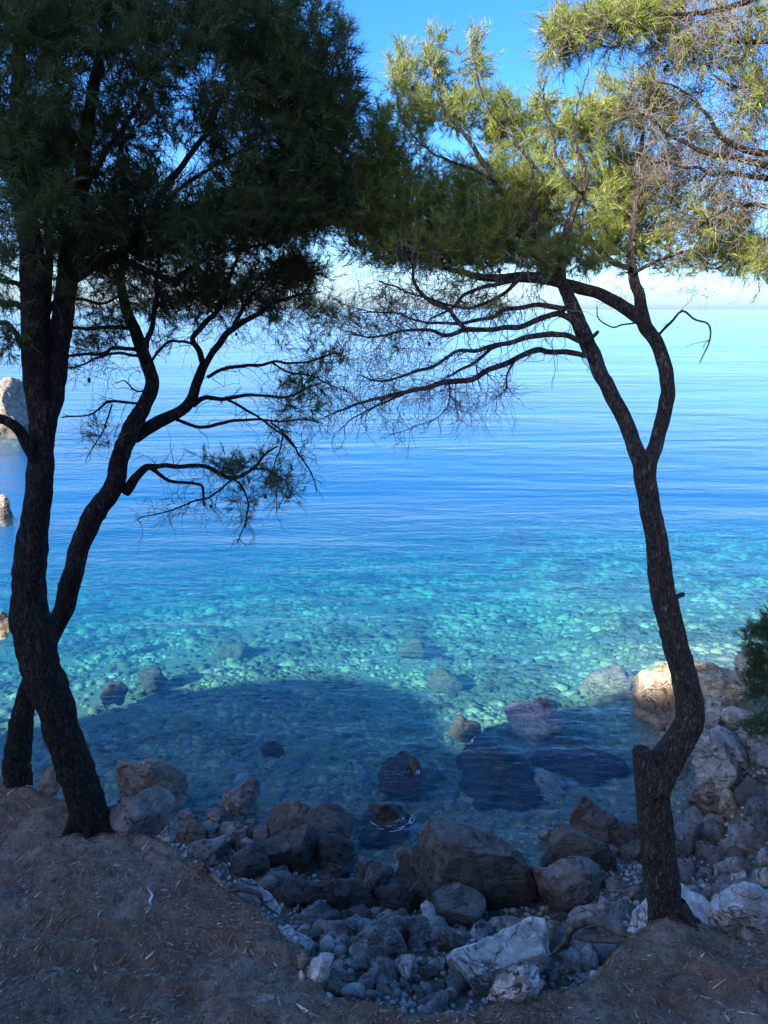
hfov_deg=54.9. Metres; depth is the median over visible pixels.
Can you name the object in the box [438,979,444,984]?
stone
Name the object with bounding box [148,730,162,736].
cobble
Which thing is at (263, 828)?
stone
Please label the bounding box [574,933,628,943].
driftwood log
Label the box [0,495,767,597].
deep sea bed stones
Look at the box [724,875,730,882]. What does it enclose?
stone
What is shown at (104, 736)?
cobble
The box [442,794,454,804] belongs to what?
cobble
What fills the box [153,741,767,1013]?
gravel
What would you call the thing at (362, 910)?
stone
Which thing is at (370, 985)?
stone
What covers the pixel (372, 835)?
submerged boulder
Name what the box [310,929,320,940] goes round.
stone
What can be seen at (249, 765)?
cobble
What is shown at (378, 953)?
stone
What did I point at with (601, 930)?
stone
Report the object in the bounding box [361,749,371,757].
cobble
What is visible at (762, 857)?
boulder
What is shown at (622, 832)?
boulder
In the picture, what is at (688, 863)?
boulder
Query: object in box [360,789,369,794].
cobble
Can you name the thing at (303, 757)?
cobble
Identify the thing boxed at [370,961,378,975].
stone
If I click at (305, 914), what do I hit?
boulder
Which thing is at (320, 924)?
stone
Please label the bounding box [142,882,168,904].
fallen twig
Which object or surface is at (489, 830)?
cobble
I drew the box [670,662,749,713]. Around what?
boulder
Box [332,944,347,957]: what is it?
stone
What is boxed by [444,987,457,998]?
stone
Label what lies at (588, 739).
cobble
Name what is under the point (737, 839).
stone
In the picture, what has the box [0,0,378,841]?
pine tree
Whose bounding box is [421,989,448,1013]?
stone
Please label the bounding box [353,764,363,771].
cobble
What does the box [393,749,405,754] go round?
cobble
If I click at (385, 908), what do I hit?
stone
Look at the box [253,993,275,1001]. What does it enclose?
stone
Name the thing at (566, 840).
boulder
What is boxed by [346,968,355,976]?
stone
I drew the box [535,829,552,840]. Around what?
boulder
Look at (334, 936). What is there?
stone
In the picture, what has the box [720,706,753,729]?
boulder
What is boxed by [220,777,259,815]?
boulder
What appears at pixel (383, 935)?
boulder
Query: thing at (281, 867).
stone
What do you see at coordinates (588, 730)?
cobble
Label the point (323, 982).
stone
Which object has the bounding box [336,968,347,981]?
stone
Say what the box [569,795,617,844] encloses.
boulder
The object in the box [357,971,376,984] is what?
stone
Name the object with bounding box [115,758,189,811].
boulder
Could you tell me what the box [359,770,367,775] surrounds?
cobble
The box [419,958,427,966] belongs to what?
stone
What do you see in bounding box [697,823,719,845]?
stone
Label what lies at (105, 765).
cobble
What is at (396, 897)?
boulder
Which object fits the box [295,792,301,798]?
cobble
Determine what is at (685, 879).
stone
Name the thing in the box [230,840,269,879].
boulder
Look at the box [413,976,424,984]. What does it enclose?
stone
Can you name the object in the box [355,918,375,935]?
stone
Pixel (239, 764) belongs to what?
cobble
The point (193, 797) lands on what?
cobble
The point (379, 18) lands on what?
sky
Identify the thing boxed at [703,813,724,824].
stone
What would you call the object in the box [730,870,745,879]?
boulder
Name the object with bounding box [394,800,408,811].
cobble
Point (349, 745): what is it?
cobble
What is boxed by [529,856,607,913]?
boulder
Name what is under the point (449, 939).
boulder
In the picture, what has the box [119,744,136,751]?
cobble
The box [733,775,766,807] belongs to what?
boulder
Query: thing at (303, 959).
stone
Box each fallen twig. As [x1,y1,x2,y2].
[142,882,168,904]
[701,996,730,1022]
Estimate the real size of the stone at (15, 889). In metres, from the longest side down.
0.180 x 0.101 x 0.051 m
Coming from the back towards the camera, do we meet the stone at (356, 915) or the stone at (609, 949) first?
the stone at (356, 915)
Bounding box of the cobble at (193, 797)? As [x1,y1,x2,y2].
[189,793,197,801]
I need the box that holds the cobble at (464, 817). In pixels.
[458,815,469,819]
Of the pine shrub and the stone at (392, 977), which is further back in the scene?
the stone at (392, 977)
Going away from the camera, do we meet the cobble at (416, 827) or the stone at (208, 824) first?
the stone at (208, 824)
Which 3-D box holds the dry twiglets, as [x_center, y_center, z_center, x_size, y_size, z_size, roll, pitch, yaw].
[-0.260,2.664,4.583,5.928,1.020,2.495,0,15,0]
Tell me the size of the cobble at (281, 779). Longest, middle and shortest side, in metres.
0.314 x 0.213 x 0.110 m
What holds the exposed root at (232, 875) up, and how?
attached to the exposed root at (212, 874)
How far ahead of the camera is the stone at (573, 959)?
9.27 m
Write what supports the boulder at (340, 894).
on the ground
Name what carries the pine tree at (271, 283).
on the ground
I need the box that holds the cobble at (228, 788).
[224,786,232,790]
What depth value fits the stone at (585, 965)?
9.22 m
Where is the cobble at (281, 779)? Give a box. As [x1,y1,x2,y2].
[276,777,288,784]
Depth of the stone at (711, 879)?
11.30 m
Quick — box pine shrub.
[724,595,767,746]
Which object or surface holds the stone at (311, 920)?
on the ground
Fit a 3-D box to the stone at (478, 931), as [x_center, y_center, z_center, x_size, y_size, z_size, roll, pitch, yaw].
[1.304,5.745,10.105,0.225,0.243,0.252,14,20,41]
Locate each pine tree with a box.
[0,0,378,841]
[1,180,359,788]
[292,7,767,933]
[512,0,767,306]
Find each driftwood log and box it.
[410,872,425,890]
[548,916,634,957]
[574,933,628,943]
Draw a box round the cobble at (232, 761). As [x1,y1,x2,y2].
[228,758,236,764]
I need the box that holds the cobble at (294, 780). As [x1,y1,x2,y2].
[291,778,297,783]
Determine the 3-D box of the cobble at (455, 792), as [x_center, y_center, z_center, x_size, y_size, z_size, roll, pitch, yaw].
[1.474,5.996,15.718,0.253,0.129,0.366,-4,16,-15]
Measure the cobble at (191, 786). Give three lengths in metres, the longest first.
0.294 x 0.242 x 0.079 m
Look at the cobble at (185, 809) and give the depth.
14.18 m
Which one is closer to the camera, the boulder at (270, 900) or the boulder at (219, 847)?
the boulder at (270, 900)
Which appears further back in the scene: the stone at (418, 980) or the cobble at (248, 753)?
the cobble at (248, 753)
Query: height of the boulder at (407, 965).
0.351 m
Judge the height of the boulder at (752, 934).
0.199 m
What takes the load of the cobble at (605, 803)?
on the ground
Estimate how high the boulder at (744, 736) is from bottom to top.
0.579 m
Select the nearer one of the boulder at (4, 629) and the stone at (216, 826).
the stone at (216, 826)
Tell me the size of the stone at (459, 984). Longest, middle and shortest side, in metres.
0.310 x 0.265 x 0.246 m
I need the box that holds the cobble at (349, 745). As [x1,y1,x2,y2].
[344,743,355,747]
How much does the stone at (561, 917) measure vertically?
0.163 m
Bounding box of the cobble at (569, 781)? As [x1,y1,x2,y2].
[565,777,577,785]
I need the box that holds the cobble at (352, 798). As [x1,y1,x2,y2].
[345,795,357,801]
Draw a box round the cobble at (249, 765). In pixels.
[241,762,255,768]
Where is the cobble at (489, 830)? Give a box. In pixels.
[481,827,492,833]
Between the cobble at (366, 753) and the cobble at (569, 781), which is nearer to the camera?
the cobble at (569, 781)
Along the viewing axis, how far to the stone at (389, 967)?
9.16 m
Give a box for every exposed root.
[195,855,246,905]
[197,857,236,879]
[229,887,278,914]
[656,974,680,985]
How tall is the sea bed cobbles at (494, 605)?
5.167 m
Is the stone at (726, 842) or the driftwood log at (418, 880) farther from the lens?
the stone at (726, 842)
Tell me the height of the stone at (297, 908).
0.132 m
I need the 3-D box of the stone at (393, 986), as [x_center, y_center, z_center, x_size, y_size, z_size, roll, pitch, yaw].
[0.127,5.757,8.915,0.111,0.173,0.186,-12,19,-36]
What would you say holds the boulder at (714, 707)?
on the ground
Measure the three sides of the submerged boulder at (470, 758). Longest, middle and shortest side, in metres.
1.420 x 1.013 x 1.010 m
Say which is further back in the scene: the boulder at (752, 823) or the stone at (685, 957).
the boulder at (752, 823)
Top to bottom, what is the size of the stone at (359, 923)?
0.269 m
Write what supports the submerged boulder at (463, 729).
in the sea
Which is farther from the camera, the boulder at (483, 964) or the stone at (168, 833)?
the boulder at (483, 964)
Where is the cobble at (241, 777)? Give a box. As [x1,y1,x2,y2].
[234,772,249,782]
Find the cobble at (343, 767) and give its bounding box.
[339,765,346,770]
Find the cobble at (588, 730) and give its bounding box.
[584,727,598,735]
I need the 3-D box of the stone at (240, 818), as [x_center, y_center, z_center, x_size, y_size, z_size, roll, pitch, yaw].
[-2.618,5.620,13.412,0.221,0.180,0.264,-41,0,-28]
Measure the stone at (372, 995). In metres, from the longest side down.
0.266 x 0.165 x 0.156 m
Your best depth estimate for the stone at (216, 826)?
13.22 m
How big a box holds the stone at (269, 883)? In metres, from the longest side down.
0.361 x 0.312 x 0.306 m
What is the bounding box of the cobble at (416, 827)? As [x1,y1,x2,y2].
[410,823,422,832]
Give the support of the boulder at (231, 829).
on the ground
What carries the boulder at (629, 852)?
on the ground
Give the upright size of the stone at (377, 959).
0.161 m
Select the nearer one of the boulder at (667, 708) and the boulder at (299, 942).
the boulder at (299, 942)
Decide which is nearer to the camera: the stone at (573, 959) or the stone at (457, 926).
the stone at (573, 959)
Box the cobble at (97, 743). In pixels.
[94,739,109,746]
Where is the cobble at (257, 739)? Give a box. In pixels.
[254,737,260,742]
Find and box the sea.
[0,310,767,682]
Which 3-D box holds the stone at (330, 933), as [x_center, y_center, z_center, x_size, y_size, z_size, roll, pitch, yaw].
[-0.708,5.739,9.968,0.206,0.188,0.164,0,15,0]
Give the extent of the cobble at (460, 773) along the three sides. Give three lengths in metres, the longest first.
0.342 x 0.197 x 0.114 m
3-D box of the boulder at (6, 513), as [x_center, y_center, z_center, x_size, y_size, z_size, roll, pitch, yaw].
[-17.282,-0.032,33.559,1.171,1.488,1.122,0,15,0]
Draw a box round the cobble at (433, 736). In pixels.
[429,734,437,738]
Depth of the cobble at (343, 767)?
16.82 m
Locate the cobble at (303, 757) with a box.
[293,754,308,761]
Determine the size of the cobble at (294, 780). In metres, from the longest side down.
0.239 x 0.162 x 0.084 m
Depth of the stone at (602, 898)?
10.58 m
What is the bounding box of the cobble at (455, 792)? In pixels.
[449,788,458,797]
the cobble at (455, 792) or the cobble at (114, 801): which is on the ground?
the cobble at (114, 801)
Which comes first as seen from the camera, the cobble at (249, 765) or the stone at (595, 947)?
the stone at (595, 947)
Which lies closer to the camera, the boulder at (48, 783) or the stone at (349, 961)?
the boulder at (48, 783)
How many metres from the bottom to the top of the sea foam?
0.006 m
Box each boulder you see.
[0,377,28,456]
[0,494,16,526]
[0,611,8,639]
[38,766,59,795]
[99,680,128,705]
[109,786,174,837]
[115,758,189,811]
[139,665,167,692]
[172,819,206,845]
[186,835,231,859]
[211,642,248,661]
[219,821,251,839]
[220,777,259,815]
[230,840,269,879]
[237,878,280,917]
[259,824,320,874]
[260,740,283,757]
[263,799,359,858]
[279,875,373,911]
[282,924,318,952]
[297,900,326,923]
[306,952,333,983]
[317,833,357,872]
[318,862,350,879]
[324,919,355,937]
[349,909,406,960]
[359,804,414,849]
[361,860,397,883]
[368,803,406,829]
[372,884,420,913]
[377,751,422,801]
[394,954,418,981]
[397,638,426,658]
[398,817,536,909]
[399,914,429,951]
[420,900,436,920]
[427,668,463,693]
[427,957,446,970]
[432,882,485,928]
[436,925,467,952]
[446,916,550,994]
[449,714,480,742]
[456,736,492,776]
[458,743,542,812]
[486,964,544,1002]
[488,915,522,932]
[493,524,542,554]
[504,696,565,746]
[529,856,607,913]
[530,736,629,786]
[531,767,565,802]
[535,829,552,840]
[540,821,617,872]
[546,920,568,951]
[564,899,628,927]
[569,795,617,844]
[571,972,589,983]
[578,663,634,708]
[579,943,598,970]
[608,821,638,847]
[618,839,640,863]
[618,882,643,899]
[627,883,718,932]
[631,661,670,730]
[664,695,670,722]
[666,711,674,731]
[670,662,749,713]
[674,694,733,729]
[674,821,701,858]
[678,859,697,872]
[686,728,742,814]
[691,840,728,863]
[703,824,725,840]
[709,881,767,943]
[710,725,748,769]
[718,788,736,818]
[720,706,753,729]
[724,856,749,873]
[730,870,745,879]
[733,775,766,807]
[734,648,767,689]
[737,721,767,747]
[737,795,767,849]
[740,922,767,945]
[749,743,767,767]
[750,867,767,886]
[756,846,767,866]
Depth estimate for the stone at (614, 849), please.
12.67 m
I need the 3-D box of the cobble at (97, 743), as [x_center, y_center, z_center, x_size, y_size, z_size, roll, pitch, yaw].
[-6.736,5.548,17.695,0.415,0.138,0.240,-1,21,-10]
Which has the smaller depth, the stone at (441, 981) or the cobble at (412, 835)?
the stone at (441, 981)
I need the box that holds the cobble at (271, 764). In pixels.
[265,760,276,767]
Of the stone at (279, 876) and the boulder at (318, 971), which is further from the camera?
the stone at (279, 876)
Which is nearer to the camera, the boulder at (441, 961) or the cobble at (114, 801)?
the boulder at (441, 961)
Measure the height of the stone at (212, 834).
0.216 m
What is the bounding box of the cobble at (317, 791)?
[314,787,321,794]
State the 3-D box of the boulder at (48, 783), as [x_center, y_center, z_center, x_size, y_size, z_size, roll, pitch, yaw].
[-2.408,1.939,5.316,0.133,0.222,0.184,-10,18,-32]
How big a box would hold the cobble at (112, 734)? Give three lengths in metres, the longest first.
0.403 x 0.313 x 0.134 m
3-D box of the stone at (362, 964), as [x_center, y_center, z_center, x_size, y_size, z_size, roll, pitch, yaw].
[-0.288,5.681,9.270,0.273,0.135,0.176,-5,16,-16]
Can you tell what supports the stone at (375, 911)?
on the ground
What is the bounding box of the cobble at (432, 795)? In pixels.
[427,791,440,799]
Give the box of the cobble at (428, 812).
[418,809,433,816]
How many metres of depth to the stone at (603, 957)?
9.41 m
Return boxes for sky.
[0,0,767,309]
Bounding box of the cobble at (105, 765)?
[100,763,112,767]
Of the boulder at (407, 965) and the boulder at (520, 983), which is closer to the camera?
the boulder at (520, 983)
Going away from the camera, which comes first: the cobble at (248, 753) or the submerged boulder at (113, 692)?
the cobble at (248, 753)
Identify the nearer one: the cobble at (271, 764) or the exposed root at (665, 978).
the exposed root at (665, 978)
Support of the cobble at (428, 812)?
on the sea bed cobbles at (494, 605)
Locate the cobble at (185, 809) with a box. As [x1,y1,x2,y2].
[179,807,190,813]
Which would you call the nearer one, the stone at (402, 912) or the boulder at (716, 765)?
the stone at (402, 912)
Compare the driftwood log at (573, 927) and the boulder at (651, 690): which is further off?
the boulder at (651, 690)
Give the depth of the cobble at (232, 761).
16.78 m
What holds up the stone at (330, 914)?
on the ground
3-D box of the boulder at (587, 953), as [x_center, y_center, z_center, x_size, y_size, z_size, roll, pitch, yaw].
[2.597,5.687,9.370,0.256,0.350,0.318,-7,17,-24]
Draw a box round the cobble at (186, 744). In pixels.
[181,739,190,748]
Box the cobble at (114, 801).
[110,798,119,805]
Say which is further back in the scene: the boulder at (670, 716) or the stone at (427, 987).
the boulder at (670, 716)
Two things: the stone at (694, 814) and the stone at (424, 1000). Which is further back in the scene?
the stone at (694, 814)
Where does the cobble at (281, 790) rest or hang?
on the ground
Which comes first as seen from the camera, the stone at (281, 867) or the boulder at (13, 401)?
the stone at (281, 867)
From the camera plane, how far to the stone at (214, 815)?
13.50 m
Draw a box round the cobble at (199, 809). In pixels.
[189,805,206,812]
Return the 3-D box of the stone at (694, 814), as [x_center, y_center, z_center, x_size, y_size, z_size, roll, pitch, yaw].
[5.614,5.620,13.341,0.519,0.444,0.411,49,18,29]
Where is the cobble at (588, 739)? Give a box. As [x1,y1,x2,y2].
[583,737,592,742]
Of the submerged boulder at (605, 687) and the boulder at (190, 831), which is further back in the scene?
the submerged boulder at (605, 687)
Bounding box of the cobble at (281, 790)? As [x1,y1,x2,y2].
[276,785,286,795]
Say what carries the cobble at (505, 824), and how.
on the ground
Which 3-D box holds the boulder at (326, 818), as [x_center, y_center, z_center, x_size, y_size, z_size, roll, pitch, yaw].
[-1.387,5.772,13.293,1.906,1.309,1.364,0,15,0]
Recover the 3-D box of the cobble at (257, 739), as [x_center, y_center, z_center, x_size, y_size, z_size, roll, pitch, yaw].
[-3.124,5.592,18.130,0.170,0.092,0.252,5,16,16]
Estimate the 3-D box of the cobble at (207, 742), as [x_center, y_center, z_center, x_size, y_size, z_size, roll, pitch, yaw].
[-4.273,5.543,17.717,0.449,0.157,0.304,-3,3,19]
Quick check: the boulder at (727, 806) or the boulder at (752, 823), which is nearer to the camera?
the boulder at (752, 823)
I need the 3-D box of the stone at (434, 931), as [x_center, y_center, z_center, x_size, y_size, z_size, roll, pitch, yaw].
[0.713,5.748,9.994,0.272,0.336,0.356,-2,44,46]
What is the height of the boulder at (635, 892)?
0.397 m
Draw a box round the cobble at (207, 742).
[198,739,212,745]
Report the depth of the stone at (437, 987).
8.86 m
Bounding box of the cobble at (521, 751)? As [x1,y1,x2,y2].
[517,748,530,755]
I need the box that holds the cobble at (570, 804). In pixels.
[565,801,576,807]
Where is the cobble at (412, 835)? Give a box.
[409,829,416,840]
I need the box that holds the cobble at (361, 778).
[355,775,367,781]
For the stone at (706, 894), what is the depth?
10.88 m
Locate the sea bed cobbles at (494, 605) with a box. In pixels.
[0,545,767,883]
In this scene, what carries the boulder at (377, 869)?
on the ground
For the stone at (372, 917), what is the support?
on the ground
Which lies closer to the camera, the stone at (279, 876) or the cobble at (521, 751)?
the stone at (279, 876)
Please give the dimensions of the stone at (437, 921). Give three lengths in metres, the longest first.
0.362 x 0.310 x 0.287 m
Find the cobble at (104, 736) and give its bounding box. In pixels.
[101,734,108,738]
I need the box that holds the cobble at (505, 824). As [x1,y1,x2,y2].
[502,820,509,827]
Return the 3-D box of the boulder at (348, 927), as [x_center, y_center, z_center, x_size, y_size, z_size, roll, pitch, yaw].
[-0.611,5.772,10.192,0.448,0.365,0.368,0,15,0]
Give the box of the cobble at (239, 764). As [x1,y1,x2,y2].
[236,762,243,767]
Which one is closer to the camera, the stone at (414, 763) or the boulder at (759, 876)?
the boulder at (759, 876)
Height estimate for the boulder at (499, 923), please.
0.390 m
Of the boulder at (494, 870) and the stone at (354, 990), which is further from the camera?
the boulder at (494, 870)
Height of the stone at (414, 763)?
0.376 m
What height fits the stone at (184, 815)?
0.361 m
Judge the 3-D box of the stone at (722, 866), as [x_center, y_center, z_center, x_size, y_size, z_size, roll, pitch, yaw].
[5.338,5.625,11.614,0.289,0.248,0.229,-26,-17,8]
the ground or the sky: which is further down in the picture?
the ground
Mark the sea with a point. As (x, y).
(726, 322)
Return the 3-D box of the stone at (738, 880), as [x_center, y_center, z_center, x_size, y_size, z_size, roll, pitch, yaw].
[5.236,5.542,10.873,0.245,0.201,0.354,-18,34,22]
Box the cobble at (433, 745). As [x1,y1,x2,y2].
[426,743,437,748]
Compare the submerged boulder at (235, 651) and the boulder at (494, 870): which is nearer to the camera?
the boulder at (494, 870)
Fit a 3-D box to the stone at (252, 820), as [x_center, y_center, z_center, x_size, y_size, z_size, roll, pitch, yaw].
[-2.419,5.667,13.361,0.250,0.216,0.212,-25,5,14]
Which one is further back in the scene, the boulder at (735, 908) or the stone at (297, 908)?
the stone at (297, 908)
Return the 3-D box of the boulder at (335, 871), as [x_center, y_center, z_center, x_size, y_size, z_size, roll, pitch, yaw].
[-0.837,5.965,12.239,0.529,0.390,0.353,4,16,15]
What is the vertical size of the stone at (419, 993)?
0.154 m
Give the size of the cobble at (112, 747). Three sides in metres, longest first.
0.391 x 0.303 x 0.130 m
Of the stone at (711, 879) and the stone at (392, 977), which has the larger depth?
the stone at (711, 879)
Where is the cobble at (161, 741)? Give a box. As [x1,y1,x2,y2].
[156,738,166,744]
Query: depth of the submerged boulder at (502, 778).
15.22 m
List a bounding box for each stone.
[0,885,23,893]
[30,888,39,897]
[52,967,64,972]
[160,820,178,843]
[174,811,199,823]
[198,852,217,867]
[203,820,213,834]
[205,808,230,824]
[207,828,216,838]
[214,823,219,832]
[229,848,235,855]
[231,832,242,843]
[234,816,245,821]
[236,833,246,849]
[242,837,253,844]
[246,818,256,824]
[246,822,255,838]
[253,823,269,840]
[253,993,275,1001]
[256,875,277,893]
[263,870,291,883]
[272,887,284,903]
[273,865,287,870]
[294,904,300,911]
[295,874,306,879]
[297,952,309,970]
[298,970,304,980]
[307,917,317,922]
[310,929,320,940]
[312,904,321,916]
[316,919,327,932]
[317,908,340,919]
[319,974,329,986]
[320,935,334,951]
[323,980,331,990]
[326,932,337,936]
[326,980,341,997]
[329,970,340,981]
[331,959,344,969]
[332,931,339,939]
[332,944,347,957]
[334,937,344,944]
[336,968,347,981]
[337,933,348,947]
[340,909,348,919]
[341,982,365,999]
[343,957,355,967]
[346,905,370,916]
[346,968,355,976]
[348,936,356,946]
[348,975,355,981]
[351,957,370,971]
[352,913,361,918]
[354,917,362,930]
[355,857,373,878]
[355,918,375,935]
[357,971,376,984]
[362,973,374,989]
[365,877,389,891]
[365,989,383,1000]
[366,965,382,974]
[367,915,376,919]
[370,907,382,915]
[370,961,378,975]
[371,951,389,966]
[371,956,393,965]
[375,974,389,986]
[375,980,392,999]
[377,957,397,978]
[382,907,394,911]
[387,971,397,980]
[387,983,399,990]
[393,988,401,999]
[395,916,402,926]
[396,908,407,916]
[397,848,406,859]
[397,926,410,943]
[399,976,409,988]
[404,983,413,995]
[408,755,419,774]
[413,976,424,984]
[415,985,424,1002]
[417,966,436,979]
[418,992,436,1004]
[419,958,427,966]
[420,982,433,996]
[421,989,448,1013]
[429,916,447,927]
[429,925,446,946]
[430,962,441,972]
[431,983,441,991]
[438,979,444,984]
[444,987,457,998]
[446,975,451,987]
[451,970,468,995]
[453,924,461,928]
[459,930,469,941]
[470,922,488,940]
[472,919,495,935]
[544,968,559,981]
[554,946,575,958]
[555,912,567,922]
[560,965,568,973]
[562,946,575,964]
[563,933,573,949]
[564,949,583,972]
[573,939,592,951]
[580,959,599,971]
[592,944,598,952]
[596,927,606,933]
[597,935,616,955]
[597,949,609,964]
[598,895,608,902]
[598,931,611,935]
[605,876,626,892]
[609,845,618,856]
[609,920,628,935]
[678,867,695,878]
[680,874,690,882]
[681,804,703,815]
[681,952,692,961]
[684,806,704,823]
[690,888,699,893]
[696,872,705,880]
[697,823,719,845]
[699,867,713,877]
[700,890,710,898]
[702,820,718,842]
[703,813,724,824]
[704,883,714,895]
[707,853,723,866]
[708,875,717,882]
[712,861,729,874]
[713,882,721,893]
[714,867,720,875]
[717,874,730,883]
[720,836,735,846]
[721,882,730,890]
[723,846,747,859]
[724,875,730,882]
[728,824,748,848]
[730,878,745,884]
[746,876,756,883]
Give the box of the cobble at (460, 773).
[457,770,463,777]
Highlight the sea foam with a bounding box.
[350,770,419,839]
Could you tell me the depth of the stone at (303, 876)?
11.85 m
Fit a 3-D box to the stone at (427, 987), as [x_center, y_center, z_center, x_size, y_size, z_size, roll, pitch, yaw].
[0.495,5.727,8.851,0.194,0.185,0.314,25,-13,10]
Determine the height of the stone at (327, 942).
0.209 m
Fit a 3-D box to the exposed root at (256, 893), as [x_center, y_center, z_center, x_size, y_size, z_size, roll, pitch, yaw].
[-0.841,2.510,4.772,0.319,0.334,0.083,-10,18,-33]
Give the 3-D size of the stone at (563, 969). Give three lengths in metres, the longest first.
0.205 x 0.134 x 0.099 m
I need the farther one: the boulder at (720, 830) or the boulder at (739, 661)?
the boulder at (739, 661)
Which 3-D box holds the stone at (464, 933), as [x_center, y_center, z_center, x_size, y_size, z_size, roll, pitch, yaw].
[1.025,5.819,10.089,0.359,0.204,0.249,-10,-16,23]
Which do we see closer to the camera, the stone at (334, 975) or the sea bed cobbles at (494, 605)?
the stone at (334, 975)
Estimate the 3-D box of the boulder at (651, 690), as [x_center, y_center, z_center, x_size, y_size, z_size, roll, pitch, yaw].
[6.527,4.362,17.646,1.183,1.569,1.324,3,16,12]
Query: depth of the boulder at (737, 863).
11.50 m
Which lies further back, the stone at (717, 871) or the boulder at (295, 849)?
the boulder at (295, 849)
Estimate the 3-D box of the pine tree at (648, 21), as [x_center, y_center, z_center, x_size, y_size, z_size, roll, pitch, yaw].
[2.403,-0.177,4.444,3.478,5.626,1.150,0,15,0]
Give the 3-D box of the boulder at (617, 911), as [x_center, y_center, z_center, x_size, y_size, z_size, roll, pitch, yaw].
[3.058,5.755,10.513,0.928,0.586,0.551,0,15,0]
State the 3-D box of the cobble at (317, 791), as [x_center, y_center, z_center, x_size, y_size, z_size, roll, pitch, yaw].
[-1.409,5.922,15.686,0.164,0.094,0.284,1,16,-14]
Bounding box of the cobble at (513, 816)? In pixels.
[508,811,529,821]
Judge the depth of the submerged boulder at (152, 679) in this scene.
21.18 m
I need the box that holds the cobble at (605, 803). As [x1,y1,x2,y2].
[601,799,609,807]
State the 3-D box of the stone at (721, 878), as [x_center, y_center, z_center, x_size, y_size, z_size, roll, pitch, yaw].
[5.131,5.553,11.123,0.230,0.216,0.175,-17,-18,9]
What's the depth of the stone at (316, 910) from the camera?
10.76 m
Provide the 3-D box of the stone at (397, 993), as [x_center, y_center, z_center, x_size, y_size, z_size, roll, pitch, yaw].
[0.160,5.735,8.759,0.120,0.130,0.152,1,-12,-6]
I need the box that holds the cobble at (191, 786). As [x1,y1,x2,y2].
[188,783,195,790]
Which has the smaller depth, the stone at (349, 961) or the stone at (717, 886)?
the stone at (349, 961)
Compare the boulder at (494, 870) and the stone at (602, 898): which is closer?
the stone at (602, 898)
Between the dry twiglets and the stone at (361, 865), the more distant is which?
the stone at (361, 865)
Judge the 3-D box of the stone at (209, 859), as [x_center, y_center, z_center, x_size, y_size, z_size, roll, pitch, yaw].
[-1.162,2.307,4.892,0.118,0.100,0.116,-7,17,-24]
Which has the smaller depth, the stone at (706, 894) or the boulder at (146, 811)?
the boulder at (146, 811)
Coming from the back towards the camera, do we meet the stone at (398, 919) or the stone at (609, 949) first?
the stone at (398, 919)
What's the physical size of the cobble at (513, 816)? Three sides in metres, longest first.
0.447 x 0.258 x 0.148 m
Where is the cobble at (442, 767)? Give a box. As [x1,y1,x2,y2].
[437,762,447,771]
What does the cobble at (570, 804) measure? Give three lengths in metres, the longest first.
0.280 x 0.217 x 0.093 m
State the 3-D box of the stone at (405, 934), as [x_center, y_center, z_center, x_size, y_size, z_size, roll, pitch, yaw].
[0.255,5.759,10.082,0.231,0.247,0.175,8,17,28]
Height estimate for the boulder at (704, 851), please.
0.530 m
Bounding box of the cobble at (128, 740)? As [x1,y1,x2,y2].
[123,737,134,743]
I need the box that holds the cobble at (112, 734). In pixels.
[108,731,119,738]
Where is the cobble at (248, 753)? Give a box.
[240,749,252,756]
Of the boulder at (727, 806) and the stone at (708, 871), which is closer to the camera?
the stone at (708, 871)
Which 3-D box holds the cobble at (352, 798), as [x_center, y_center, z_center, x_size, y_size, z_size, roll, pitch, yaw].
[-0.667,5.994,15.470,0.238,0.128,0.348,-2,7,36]
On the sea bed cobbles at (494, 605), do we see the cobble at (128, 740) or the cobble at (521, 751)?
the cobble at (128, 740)
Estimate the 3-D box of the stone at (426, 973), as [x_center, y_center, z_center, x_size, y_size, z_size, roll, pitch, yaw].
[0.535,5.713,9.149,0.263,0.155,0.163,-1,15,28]
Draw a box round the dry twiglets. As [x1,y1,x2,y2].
[0,784,767,1023]
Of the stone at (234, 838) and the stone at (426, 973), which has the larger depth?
the stone at (234, 838)
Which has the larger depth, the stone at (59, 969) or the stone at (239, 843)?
the stone at (239, 843)
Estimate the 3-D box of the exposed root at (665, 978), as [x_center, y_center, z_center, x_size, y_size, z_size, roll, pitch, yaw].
[1.674,2.805,4.415,0.280,0.034,0.034,-10,18,-31]
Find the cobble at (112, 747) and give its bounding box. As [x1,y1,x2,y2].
[104,744,118,751]
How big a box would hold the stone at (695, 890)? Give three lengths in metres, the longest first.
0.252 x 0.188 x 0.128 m
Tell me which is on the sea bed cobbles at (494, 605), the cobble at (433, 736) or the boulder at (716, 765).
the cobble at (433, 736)
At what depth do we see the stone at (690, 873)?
11.59 m
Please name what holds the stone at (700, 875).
on the ground
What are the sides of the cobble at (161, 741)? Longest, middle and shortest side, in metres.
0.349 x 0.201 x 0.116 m
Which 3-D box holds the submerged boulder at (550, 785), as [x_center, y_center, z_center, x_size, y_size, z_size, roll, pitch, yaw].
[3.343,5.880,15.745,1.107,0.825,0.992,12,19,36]
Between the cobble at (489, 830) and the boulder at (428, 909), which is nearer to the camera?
the boulder at (428, 909)
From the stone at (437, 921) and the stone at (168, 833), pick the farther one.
the stone at (437, 921)
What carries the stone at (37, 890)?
on the ground
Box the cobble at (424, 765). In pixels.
[420,762,430,767]
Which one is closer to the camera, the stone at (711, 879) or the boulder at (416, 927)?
the boulder at (416, 927)
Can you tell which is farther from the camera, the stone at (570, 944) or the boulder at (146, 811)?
the stone at (570, 944)

